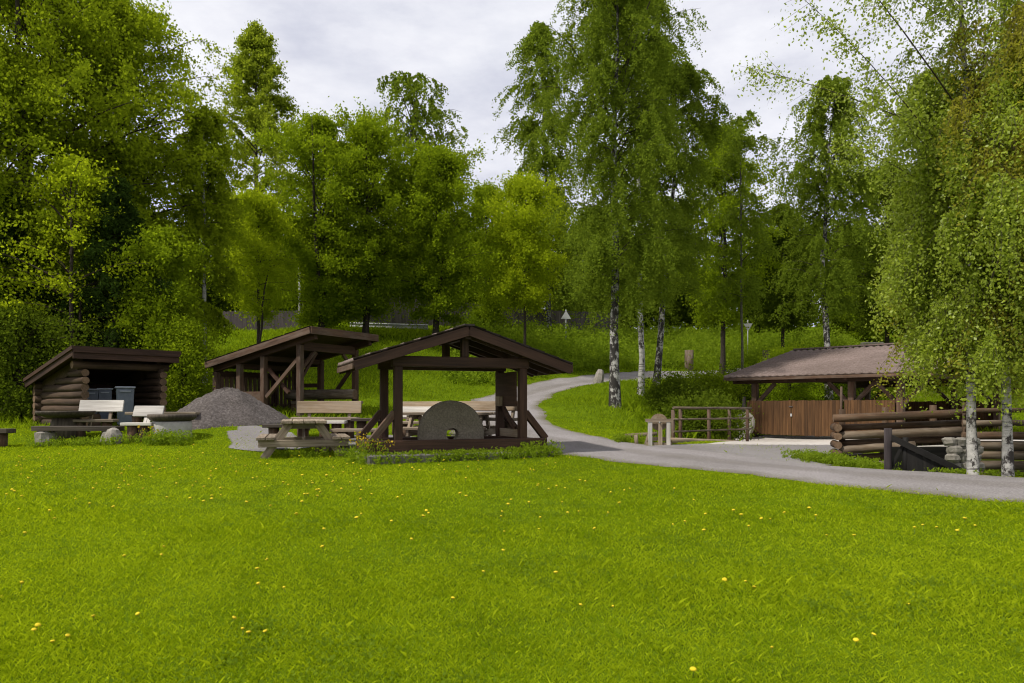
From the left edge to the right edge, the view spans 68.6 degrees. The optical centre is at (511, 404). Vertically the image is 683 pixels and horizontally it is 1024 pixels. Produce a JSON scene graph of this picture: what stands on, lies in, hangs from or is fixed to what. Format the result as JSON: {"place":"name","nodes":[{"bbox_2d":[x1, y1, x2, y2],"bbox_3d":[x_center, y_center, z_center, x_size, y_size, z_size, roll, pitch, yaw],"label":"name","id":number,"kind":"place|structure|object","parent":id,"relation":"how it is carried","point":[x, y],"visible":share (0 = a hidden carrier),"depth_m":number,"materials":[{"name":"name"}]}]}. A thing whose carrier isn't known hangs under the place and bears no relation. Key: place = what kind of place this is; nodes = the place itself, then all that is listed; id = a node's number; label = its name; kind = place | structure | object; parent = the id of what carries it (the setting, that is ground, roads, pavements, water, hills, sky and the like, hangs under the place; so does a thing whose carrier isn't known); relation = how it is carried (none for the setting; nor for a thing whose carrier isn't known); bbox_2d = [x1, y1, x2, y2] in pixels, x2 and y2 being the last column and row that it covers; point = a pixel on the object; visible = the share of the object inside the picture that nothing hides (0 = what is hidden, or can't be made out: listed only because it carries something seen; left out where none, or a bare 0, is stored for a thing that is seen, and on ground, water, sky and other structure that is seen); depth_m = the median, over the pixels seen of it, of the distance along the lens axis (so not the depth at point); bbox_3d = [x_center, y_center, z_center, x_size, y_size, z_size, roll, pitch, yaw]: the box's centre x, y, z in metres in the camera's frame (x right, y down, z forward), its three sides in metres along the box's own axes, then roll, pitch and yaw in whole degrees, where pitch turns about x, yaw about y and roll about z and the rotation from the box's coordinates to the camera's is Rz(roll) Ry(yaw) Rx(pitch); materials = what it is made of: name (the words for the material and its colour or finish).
{"place":"outdoors","nodes":[
{"label":"outdoors","id":0,"kind":"place"},
{"bbox_2d":[227,425,306,450],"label":"picnic gravel ground","id":1,"kind":"structure","parent":0,"point":[252,432],"depth_m":17.55,"materials":[{"name":"grey gravel"}]},
{"bbox_2d":[262,424,308,436],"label":"bench","id":2,"kind":"object","parent":1,"relation":"on","point":[273,428],"visible":0.31,"depth_m":16.94,"materials":[{"name":"grey wood"}]},
{"bbox_2d":[341,435,411,450],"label":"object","id":3,"kind":"structure","parent":0,"point":[353,443],"depth_m":17.46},
{"bbox_2d":[291,401,361,438],"bbox_3d":[-4.509,0.374,18.273,1.600,0.941,0.590,0,0,3],"label":"bench","id":4,"kind":"object","parent":3,"relation":"on","point":[310,407],"visible":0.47,"depth_m":18.43,"materials":[{"name":"brown wood"}]},
{"bbox_2d":[319,420,346,435],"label":"bench","id":5,"kind":"object","parent":3,"relation":"on","point":[336,423],"visible":0.32,"depth_m":17.41,"materials":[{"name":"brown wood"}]},
{"bbox_2d":[330,428,376,446],"bbox_3d":[-3.386,0.786,16.679,1.200,0.520,0.500,0,0,2],"label":"bench","id":6,"kind":"object","parent":3,"relation":"on","point":[345,430],"visible":0.26,"depth_m":16.44,"materials":[{"name":"grey wood"}]},
{"bbox_2d":[351,418,379,437],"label":"bench","id":7,"kind":"object","parent":3,"relation":"on","point":[361,422],"visible":0.28,"depth_m":17.50,"materials":[{"name":"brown wood"}]},
{"bbox_2d":[403,407,429,436],"bbox_3d":[-2.192,0.487,18.084,1.150,0.899,0.691,0,0,8],"label":"bench","id":8,"kind":"object","parent":3,"relation":"on","point":[414,409],"visible":0.09,"depth_m":18.32,"materials":[{"name":"brown wood"}]},
{"bbox_2d":[403,412,494,436],"bbox_3d":[-1.434,0.586,17.073,2.030,0.840,1.785,0,0,10],"label":"picnic table","id":9,"kind":"object","parent":3,"relation":"on","point":[412,431],"visible":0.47,"depth_m":16.78,"materials":[{"name":"brown wood"}]},
{"bbox_2d":[0,327,1023,682],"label":"ground","id":10,"kind":"structure","parent":0,"point":[560,413],"depth_m":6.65,"materials":[{"name":"green plant"}]},
{"bbox_2d":[0,428,15,446],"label":"bench","id":11,"kind":"object","parent":10,"relation":"on","point":[4,432],"visible":0.79,"depth_m":16.96,"materials":[{"name":"grey wood"}]},
{"bbox_2d":[0,187,76,409],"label":"spruce tree","id":12,"kind":"object","parent":10,"relation":"on","point":[11,231],"visible":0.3,"depth_m":25.39,"materials":[{"name":"green plant"}]},
{"bbox_2d":[0,22,116,360],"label":"willow tree","id":13,"kind":"object","parent":10,"relation":"on","point":[12,61],"visible":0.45,"depth_m":25.36,"materials":[{"name":"green plant"}]},
{"bbox_2d":[34,411,95,438],"bbox_3d":[-11.063,0.528,18.602,1.337,0.766,1.324,0,0,-6],"label":"slab table","id":14,"kind":"object","parent":10,"relation":"on","point":[62,418],"visible":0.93,"depth_m":18.29,"materials":[{"name":"grey stone"}]},
{"bbox_2d":[0,281,135,420],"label":"hazel bush","id":15,"kind":"object","parent":10,"relation":"on","point":[37,343],"visible":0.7,"depth_m":23.18,"materials":[{"name":"green plant"}]},
{"bbox_2d":[31,426,124,446],"bbox_3d":[-9.878,0.758,17.083,1.950,0.555,0.448,0,0,1],"label":"bench","id":16,"kind":"object","parent":10,"relation":"on","point":[45,432],"visible":0.59,"depth_m":16.91,"materials":[{"name":"grey wood"}]},
{"bbox_2d":[0,142,163,345],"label":"rowan tree","id":17,"kind":"object","parent":10,"relation":"on","point":[74,174],"visible":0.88,"depth_m":24.23,"materials":[{"name":"green plant"}]},
{"bbox_2d":[73,400,123,436],"bbox_3d":[-10.436,0.390,18.870,1.060,1.027,0.774,0,0,-7],"label":"bench","id":18,"kind":"object","parent":10,"relation":"on","point":[110,406],"visible":0.66,"depth_m":19.07,"materials":[{"name":"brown wood"}]},
{"bbox_2d":[23,345,180,425],"bbox_3d":[-12.188,-0.432,22.295,3.732,2.319,2.980,0,0,40],"label":"log shelter","id":19,"kind":"object","parent":10,"relation":"on","point":[67,378],"visible":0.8,"depth_m":21.73,"materials":[{"name":"brown wood"}]},
{"bbox_2d":[0,0,208,391],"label":"willow tree","id":20,"kind":"object","parent":10,"relation":"on","point":[14,16],"visible":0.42,"depth_m":26.60,"materials":[{"name":"green plant"}]},
{"bbox_2d":[97,388,112,418],"bbox_3d":[-11.843,0.043,21.823,0.420,1.067,0.483,0,0,-29],"label":"waste bin","id":21,"kind":"object","parent":10,"relation":"on","point":[104,393],"visible":0.45,"depth_m":21.64,"materials":[{"name":"grey plastic"}]},
{"bbox_2d":[104,428,123,444],"bbox_3d":[-8.936,0.743,16.836,0.390,0.467,0.396,0,0,0],"label":"boulder","id":22,"kind":"object","parent":10,"relation":"on","point":[111,432],"visible":0.66,"depth_m":16.72,"materials":[{"name":"stone"}]},
{"bbox_2d":[114,386,135,424],"bbox_3d":[-10.950,0.034,21.219,0.520,1.107,0.574,0,0,-29],"label":"waste bin","id":23,"kind":"object","parent":10,"relation":"on","point":[125,394],"visible":0.69,"depth_m":21.02,"materials":[{"name":"grey plastic"}]},
{"bbox_2d":[0,0,259,345],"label":"willow tree","id":24,"kind":"object","parent":10,"relation":"on","point":[147,22],"visible":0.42,"depth_m":28.93,"materials":[{"name":"green plant"}]},
{"bbox_2d":[53,173,219,357],"bbox_3d":[-13.759,-3.855,26.043,5.845,8.320,4.439,0,0,33],"label":"spruce tree","id":25,"kind":"object","parent":10,"relation":"on","point":[114,229],"visible":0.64,"depth_m":25.36,"materials":[{"name":"green plant"}]},
{"bbox_2d":[120,406,164,442],"bbox_3d":[-8.497,0.483,17.295,0.680,0.931,0.864,0,0,-4],"label":"bench","id":26,"kind":"object","parent":10,"relation":"on","point":[138,411],"visible":0.64,"depth_m":17.06,"materials":[{"name":"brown wood"}]},
{"bbox_2d":[97,214,218,378],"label":"rowan tree","id":27,"kind":"object","parent":10,"relation":"on","point":[159,249],"visible":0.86,"depth_m":24.97,"materials":[{"name":"green plant"}]},
{"bbox_2d":[125,412,199,421],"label":"bench","id":28,"kind":"object","parent":10,"relation":"on","point":[136,419],"visible":0.34,"depth_m":18.78,"materials":[{"name":"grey wood"}]},
{"bbox_2d":[147,414,196,440],"bbox_3d":[-7.847,0.544,17.296,1.062,0.663,1.058,0,0,-11],"label":"slab table","id":29,"kind":"object","parent":10,"relation":"on","point":[176,422],"visible":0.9,"depth_m":16.93,"materials":[{"name":"grey stone"}]},
{"bbox_2d":[126,304,244,411],"bbox_3d":[-10.949,-1.470,24.706,3.694,3.781,3.756,0,0,35],"label":"hazel bush","id":30,"kind":"object","parent":10,"relation":"on","point":[186,339],"visible":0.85,"depth_m":24.60,"materials":[{"name":"green plant"}]},
{"bbox_2d":[146,105,255,384],"bbox_3d":[-13.008,-6.529,31.137,4.328,11.580,4.703,0,0,0],"label":"birch tree","id":31,"kind":"object","parent":10,"relation":"on","point":[216,317],"visible":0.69,"depth_m":30.74,"materials":[{"name":"green plant"}]},
{"bbox_2d":[178,266,250,311],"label":"wood bush","id":32,"kind":"object","parent":10,"relation":"on","point":[220,305],"visible":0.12,"depth_m":57.73,"materials":[{"name":"green plant"}]},
{"bbox_2d":[177,387,292,429],"bbox_3d":[-7.752,0.088,20.326,3.536,1.171,3.703,0,0,0],"label":"gravel heap","id":33,"kind":"object","parent":10,"relation":"on","point":[224,407],"visible":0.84,"depth_m":19.58,"materials":[{"name":"gravel"}]},
{"bbox_2d":[207,18,302,299],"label":"aspen tree","id":34,"kind":"object","parent":10,"relation":"on","point":[254,43],"visible":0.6,"depth_m":47.18,"materials":[{"name":"green plant"}]},
{"bbox_2d":[208,175,310,343],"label":"maple tree","id":35,"kind":"object","parent":10,"relation":"on","point":[264,208],"visible":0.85,"depth_m":35.56,"materials":[{"name":"green plant"}]},
{"bbox_2d":[222,310,297,330],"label":"board fence","id":36,"kind":"object","parent":10,"relation":"on","point":[235,319],"visible":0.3,"depth_m":44.52,"materials":[{"name":"grey wood"}]},
{"bbox_2d":[204,326,378,416],"bbox_3d":[-7.156,-0.903,24.494,4.538,2.858,3.230,0,0,28],"label":"open shelter","id":37,"kind":"object","parent":10,"relation":"on","point":[295,353],"visible":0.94,"depth_m":23.85,"materials":[{"name":"brown wood"}]},
{"bbox_2d":[256,419,349,458],"bbox_3d":[-4.339,0.727,15.614,1.785,0.840,1.939,0,0,-16],"label":"picnic table","id":38,"kind":"object","parent":10,"relation":"on","point":[270,443],"visible":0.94,"depth_m":14.85,"materials":[{"name":"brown wood"}]},
{"bbox_2d":[260,267,345,321],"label":"wood bush","id":39,"kind":"object","parent":10,"relation":"on","point":[295,306],"visible":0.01,"depth_m":57.22,"materials":[{"name":"green plant"}]},
{"bbox_2d":[285,389,362,411],"bbox_3d":[-6.302,-0.125,25.090,2.583,0.795,0.730,0,0,19],"label":"log bench","id":40,"kind":"object","parent":10,"relation":"on","point":[339,394],"visible":0.53,"depth_m":24.75,"materials":[{"name":"brown wood"}]},
{"bbox_2d":[242,102,410,329],"bbox_3d":[-9.752,-9.557,38.869,8.674,12.685,7.695,0,0,25],"label":"maple tree","id":41,"kind":"object","parent":10,"relation":"on","point":[296,141],"visible":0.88,"depth_m":37.92,"materials":[{"name":"green plant"}]},
{"bbox_2d":[280,96,437,333],"bbox_3d":[-7.561,-9.716,39.770,8.393,12.461,7.982,0,0,44],"label":"maple tree","id":42,"kind":"object","parent":10,"relation":"on","point":[370,132],"visible":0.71,"depth_m":38.68,"materials":[{"name":"green plant"}]},
{"bbox_2d":[350,322,427,329],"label":"guard rail","id":43,"kind":"object","parent":10,"relation":"on","point":[390,325],"visible":0.44,"depth_m":43.50,"materials":[{"name":"metal"}]},
{"bbox_2d":[363,70,470,298],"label":"birch tree","id":44,"kind":"object","parent":10,"relation":"on","point":[414,89],"visible":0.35,"depth_m":53.95,"materials":[{"name":"green plant"}]},
{"bbox_2d":[385,226,483,300],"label":"tree","id":45,"kind":"object","parent":10,"relation":"on","point":[465,236],"visible":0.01,"depth_m":57.08,"materials":[{"name":"green plant"}]},
{"bbox_2d":[365,133,510,333],"bbox_3d":[-4.577,-8.633,40.334,7.328,10.951,8.569,0,0,-17],"label":"maple tree","id":46,"kind":"object","parent":10,"relation":"on","point":[438,199],"visible":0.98,"depth_m":38.84,"materials":[{"name":"green plant"}]},
{"bbox_2d":[417,400,483,439],"bbox_3d":[-1.218,0.577,15.001,1.342,1.341,0.228,0,0,-21],"label":"millstone","id":47,"kind":"object","parent":10,"relation":"on","point":[439,420],"visible":0.66,"depth_m":14.88,"materials":[{"name":"stone"}]},
{"bbox_2d":[392,401,516,434],"bbox_3d":[-1.461,0.372,17.879,4.200,0.921,0.587,0,0,42],"label":"bench","id":48,"kind":"object","parent":10,"relation":"on","point":[482,405],"visible":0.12,"depth_m":17.48,"materials":[{"name":"brown wood"}]},
{"bbox_2d":[337,324,572,464],"bbox_3d":[-1.155,-0.121,15.059,4.365,2.822,2.120,0,0,-21],"label":"millstone shelter","id":49,"kind":"object","parent":10,"relation":"on","point":[498,354],"visible":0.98,"depth_m":14.55,"materials":[{"name":"wood"}]},
{"bbox_2d":[351,297,609,336],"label":"board fence","id":50,"kind":"object","parent":10,"relation":"on","point":[399,319],"visible":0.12,"depth_m":52.74,"materials":[{"name":"grey wood"}]},
{"bbox_2d":[452,171,532,327],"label":"maple tree","id":51,"kind":"object","parent":10,"relation":"on","point":[489,311],"visible":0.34,"depth_m":46.29,"materials":[{"name":"green plant"}]},
{"bbox_2d":[0,320,1023,440],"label":"bank grass","id":52,"kind":"structure","parent":10,"relation":"on","point":[626,406],"depth_m":31.71,"materials":[{"name":"green plant"}]},
{"bbox_2d":[0,449,1023,682],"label":"lawn clover","id":53,"kind":"object","parent":10,"relation":"on","point":[332,657],"visible":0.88,"depth_m":6.18,"materials":[{"name":"green plant"}]},
{"bbox_2d":[22,428,1023,476],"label":"weeds","id":54,"kind":"object","parent":10,"relation":"on","point":[358,455],"visible":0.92,"depth_m":14.55,"materials":[{"name":"green plant"}]},
{"bbox_2d":[137,425,393,453],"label":"yellow flowers","id":55,"kind":"object","parent":54,"relation":"on","point":[365,442],"visible":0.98,"depth_m":13.72,"materials":[{"name":"plant"}]},
{"bbox_2d":[473,165,576,343],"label":"young maple","id":56,"kind":"object","parent":10,"relation":"on","point":[524,220],"visible":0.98,"depth_m":38.23,"materials":[{"name":"green plant"}]},
{"bbox_2d":[491,21,591,328],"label":"birch tree","id":57,"kind":"object","parent":10,"relation":"on","point":[527,124],"visible":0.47,"depth_m":50.21,"materials":[{"name":"green plant"}]},
{"bbox_2d":[543,273,603,311],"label":"tree","id":58,"kind":"object","parent":10,"relation":"on","point":[558,309],"visible":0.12,"depth_m":56.73,"materials":[{"name":"green plant"}]},
{"bbox_2d":[550,226,625,295],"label":"tree","id":59,"kind":"object","parent":10,"relation":"on","point":[583,254],"visible":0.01,"depth_m":70.77,"materials":[{"name":"green plant"}]},
{"bbox_2d":[593,369,603,384],"bbox_3d":[3.896,-1.154,33.613,0.510,0.891,0.532,13,-5,-22],"label":"marker stone","id":60,"kind":"object","parent":10,"relation":"on","point":[599,376],"visible":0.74,"depth_m":33.45,"materials":[{"name":"stone"}]},
{"bbox_2d":[520,0,710,407],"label":"birch tree","id":61,"kind":"object","parent":10,"relation":"on","point":[648,119],"visible":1,"depth_m":24.47,"materials":[{"name":"green plant"}]},
{"bbox_2d":[596,284,659,331],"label":"wood bush","id":62,"kind":"object","parent":10,"relation":"on","point":[634,316],"visible":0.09,"depth_m":60.72,"materials":[{"name":"green plant"}]},
{"bbox_2d":[530,0,727,394],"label":"birch tree","id":63,"kind":"object","parent":10,"relation":"on","point":[670,203],"visible":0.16,"depth_m":28.68,"materials":[{"name":"green plant"}]},
{"bbox_2d":[440,310,868,384],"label":"undergrowth","id":64,"kind":"object","parent":10,"relation":"on","point":[587,340],"visible":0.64,"depth_m":47.78,"materials":[{"name":"green plant"}]},
{"bbox_2d":[645,414,672,445],"bbox_3d":[3.312,0.575,16.900,0.600,0.758,0.480,0,0,8],"label":"treadle grindstone","id":65,"kind":"object","parent":10,"relation":"on","point":[659,422],"visible":0.88,"depth_m":16.75,"materials":[{"name":"brown wood"}]},
{"bbox_2d":[626,233,712,330],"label":"tree","id":66,"kind":"object","parent":10,"relation":"on","point":[657,321],"visible":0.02,"depth_m":62.94,"materials":[{"name":"green plant"}]},
{"bbox_2d":[610,61,738,385],"bbox_3d":[6.564,-7.391,30.980,5.386,13.715,6.543,0,0,18],"label":"birch tree","id":67,"kind":"object","parent":10,"relation":"on","point":[693,81],"visible":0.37,"depth_m":30.68,"materials":[{"name":"green plant"}]},
{"bbox_2d":[627,361,732,418],"bbox_3d":[6.026,-0.389,26.916,3.581,2.366,3.351,0,0,0],"label":"hazel bush","id":68,"kind":"object","parent":10,"relation":"on","point":[675,386],"visible":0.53,"depth_m":26.75,"materials":[{"name":"green plant"}]},
{"bbox_2d":[631,382,744,439],"bbox_3d":[5.264,0.233,22.285,3.247,1.861,3.122,0,0,20],"label":"hazel bush","id":69,"kind":"object","parent":10,"relation":"on","point":[694,424],"visible":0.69,"depth_m":21.87,"materials":[{"name":"green plant"}]},
{"bbox_2d":[685,350,693,370],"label":"stump post","id":70,"kind":"object","parent":10,"relation":"on","point":[688,358],"visible":0.71,"depth_m":44.79,"materials":[{"name":"wood"}]},
{"bbox_2d":[653,270,752,331],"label":"wood bush","id":71,"kind":"object","parent":10,"relation":"on","point":[684,316],"visible":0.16,"depth_m":59.97,"materials":[{"name":"green plant"}]},
{"bbox_2d":[671,438,738,442],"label":"timber kerb","id":72,"kind":"structure","parent":10,"relation":"on","point":[677,440],"depth_m":18.17,"materials":[{"name":"beige wood"}]},
{"bbox_2d":[671,406,751,440],"bbox_3d":[5.667,0.808,21.081,0.162,1.539,4.233,0,0,45],"label":"pole railing","id":73,"kind":"object","parent":10,"relation":"on","point":[709,429],"visible":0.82,"depth_m":20.91,"materials":[{"name":"brown wood"}]},
{"bbox_2d":[668,352,760,411],"bbox_3d":[7.585,-0.695,29.010,3.880,2.848,4.077,0,0,0],"label":"hazel bush","id":74,"kind":"object","parent":10,"relation":"on","point":[718,382],"visible":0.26,"depth_m":28.48,"materials":[{"name":"green plant"}]},
{"bbox_2d":[682,380,763,439],"bbox_3d":[6.420,0.275,23.437,2.766,2.126,2.980,0,0,20],"label":"hazel bush","id":75,"kind":"object","parent":10,"relation":"on","point":[737,434],"visible":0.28,"depth_m":23.10,"materials":[{"name":"green plant"}]},
{"bbox_2d":[666,114,793,373],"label":"alder tree","id":76,"kind":"object","parent":10,"relation":"on","point":[723,314],"visible":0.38,"depth_m":43.34,"materials":[{"name":"green plant"}]},
{"bbox_2d":[696,109,784,394],"bbox_3d":[10.133,-6.076,33.251,3.483,13.657,3.639,0,0,-40],"label":"birch tree","id":77,"kind":"object","parent":10,"relation":"on","point":[743,143],"visible":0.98,"depth_m":32.81,"materials":[{"name":"green plant"}]},
{"bbox_2d":[717,356,781,415],"bbox_3d":[9.384,-0.506,31.191,3.748,2.996,3.830,0,0,0],"label":"hazel bush","id":78,"kind":"object","parent":10,"relation":"on","point":[748,386],"visible":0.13,"depth_m":30.49,"materials":[{"name":"green plant"}]},
{"bbox_2d":[652,444,860,464],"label":"gravel forecourt","id":79,"kind":"structure","parent":10,"relation":"on","point":[770,452],"depth_m":16.33,"materials":[{"name":"grey gravel"}]},
{"bbox_2d":[733,291,793,332],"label":"wood bush","id":80,"kind":"object","parent":10,"relation":"on","point":[752,316],"visible":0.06,"depth_m":57.53,"materials":[{"name":"green plant"}]},
{"bbox_2d":[733,249,820,334],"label":"tree","id":81,"kind":"object","parent":10,"relation":"on","point":[754,323],"visible":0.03,"depth_m":56.81,"materials":[{"name":"green plant"}]},
{"bbox_2d":[734,200,836,349],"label":"alder tree","id":82,"kind":"object","parent":10,"relation":"on","point":[773,300],"visible":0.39,"depth_m":46.41,"materials":[{"name":"green plant"}]},
{"bbox_2d":[750,333,833,400],"bbox_3d":[14.033,-1.717,36.946,4.742,3.615,5.398,0,0,43],"label":"hazel bush","id":83,"kind":"object","parent":10,"relation":"on","point":[790,393],"visible":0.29,"depth_m":36.66,"materials":[{"name":"green plant"}]},
{"bbox_2d":[759,74,888,399],"bbox_3d":[15.880,-8.350,38.034,7.040,16.563,6.008,0,0,-36],"label":"birch tree","id":84,"kind":"object","parent":10,"relation":"on","point":[837,275],"visible":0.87,"depth_m":37.56,"materials":[{"name":"green plant"}]},
{"bbox_2d":[800,218,847,326],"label":"wood birch","id":85,"kind":"object","parent":10,"relation":"on","point":[811,323],"visible":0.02,"depth_m":90.42,"materials":[{"name":"green plant"}]},
{"bbox_2d":[787,343,911,408],"bbox_3d":[16.420,-1.262,35.009,6.372,3.660,4.605,0,0,-21],"label":"hazel bush","id":86,"kind":"object","parent":10,"relation":"on","point":[845,391],"visible":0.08,"depth_m":34.99,"materials":[{"name":"green plant"}]},
{"bbox_2d":[808,287,891,340],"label":"wood bush","id":87,"kind":"object","parent":10,"relation":"on","point":[834,321],"visible":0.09,"depth_m":59.98,"materials":[{"name":"green plant"}]},
{"bbox_2d":[815,270,893,341],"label":"tree","id":88,"kind":"object","parent":10,"relation":"on","point":[861,336],"visible":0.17,"depth_m":56.85,"materials":[{"name":"green plant"}]},
{"bbox_2d":[807,153,912,342],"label":"alder tree","id":89,"kind":"object","parent":10,"relation":"on","point":[861,322],"visible":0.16,"depth_m":44.62,"materials":[{"name":"green plant"}]},
{"bbox_2d":[731,0,1023,474],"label":"birch tree","id":90,"kind":"object","parent":10,"relation":"on","point":[912,259],"visible":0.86,"depth_m":11.96,"materials":[{"name":"green plant"}]},
{"bbox_2d":[830,405,961,462],"bbox_3d":[8.465,0.833,16.331,2.808,1.734,0.692,0,0,19],"label":"log railing","id":91,"kind":"object","parent":10,"relation":"on","point":[933,431],"visible":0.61,"depth_m":16.31,"materials":[{"name":"brown wood"}]},
{"bbox_2d":[847,174,979,387],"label":"alder tree","id":92,"kind":"object","parent":10,"relation":"on","point":[873,264],"depth_m":42.20,"materials":[{"name":"green plant"}]},
{"bbox_2d":[892,447,946,470],"bbox_3d":[8.480,1.245,15.400,1.500,0.770,0.120,0,0,0],"label":"culvert board","id":93,"kind":"object","parent":10,"relation":"on","point":[940,452],"visible":0.07,"depth_m":15.34,"materials":[{"name":"black wood"}]},
{"bbox_2d":[884,428,965,473],"bbox_3d":[7.176,0.918,13.039,1.272,1.010,0.196,0,0,30],"label":"ramp railing","id":94,"kind":"object","parent":10,"relation":"on","point":[912,460],"visible":0.52,"depth_m":13.14,"materials":[{"name":"black wood"}]},
{"bbox_2d":[869,0,1023,476],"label":"birch tree","id":95,"kind":"object","parent":10,"relation":"on","point":[1015,157],"visible":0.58,"depth_m":11.64,"materials":[{"name":"green plant"}]},
{"bbox_2d":[941,437,984,472],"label":"stone pier","id":96,"kind":"structure","parent":10,"relation":"on","point":[956,451],"depth_m":14.79,"materials":[{"name":"grey stone"}]},
{"bbox_2d":[961,402,1023,474],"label":"log railing","id":97,"kind":"object","parent":10,"relation":"on","point":[991,457],"visible":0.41,"depth_m":15.35,"materials":[{"name":"brown wood"}]},
{"bbox_2d":[1,0,1023,329],"label":"sky","id":98,"kind":"structure","parent":0,"point":[338,50],"materials":[{"name":"white"}]},
{"bbox_2d":[449,368,1023,501],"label":"road","id":99,"kind":"structure","parent":0,"point":[982,487],"depth_m":13.27,"materials":[{"name":"grey asphalt"}]},
{"bbox_2d":[708,436,1023,444],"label":"concrete pavement","id":100,"kind":"structure","parent":0,"point":[766,440],"depth_m":23.23,"materials":[{"name":"white concrete"}]},
{"bbox_2d":[723,342,1018,438],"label":"barn","id":101,"kind":"structure","parent":100,"relation":"on","point":[853,367],"depth_m":24.99,"materials":[{"name":"brown wood"}]},
{"bbox_2d":[747,400,791,434],"bbox_3d":[8.709,0.427,25.391,0.087,1.165,1.618,0,0,-42],"label":"door","id":102,"kind":"structure","parent":101,"relation":"in","point":[776,419],"depth_m":25.25,"materials":[{"name":"brown wood"}]},
{"bbox_2d":[789,400,842,435],"bbox_3d":[9.775,0.427,24.169,0.120,1.166,1.767,0,0,-42],"label":"door","id":103,"kind":"structure","parent":101,"relation":"in","point":[813,417],"depth_m":24.19,"materials":[{"name":"brown wood"}]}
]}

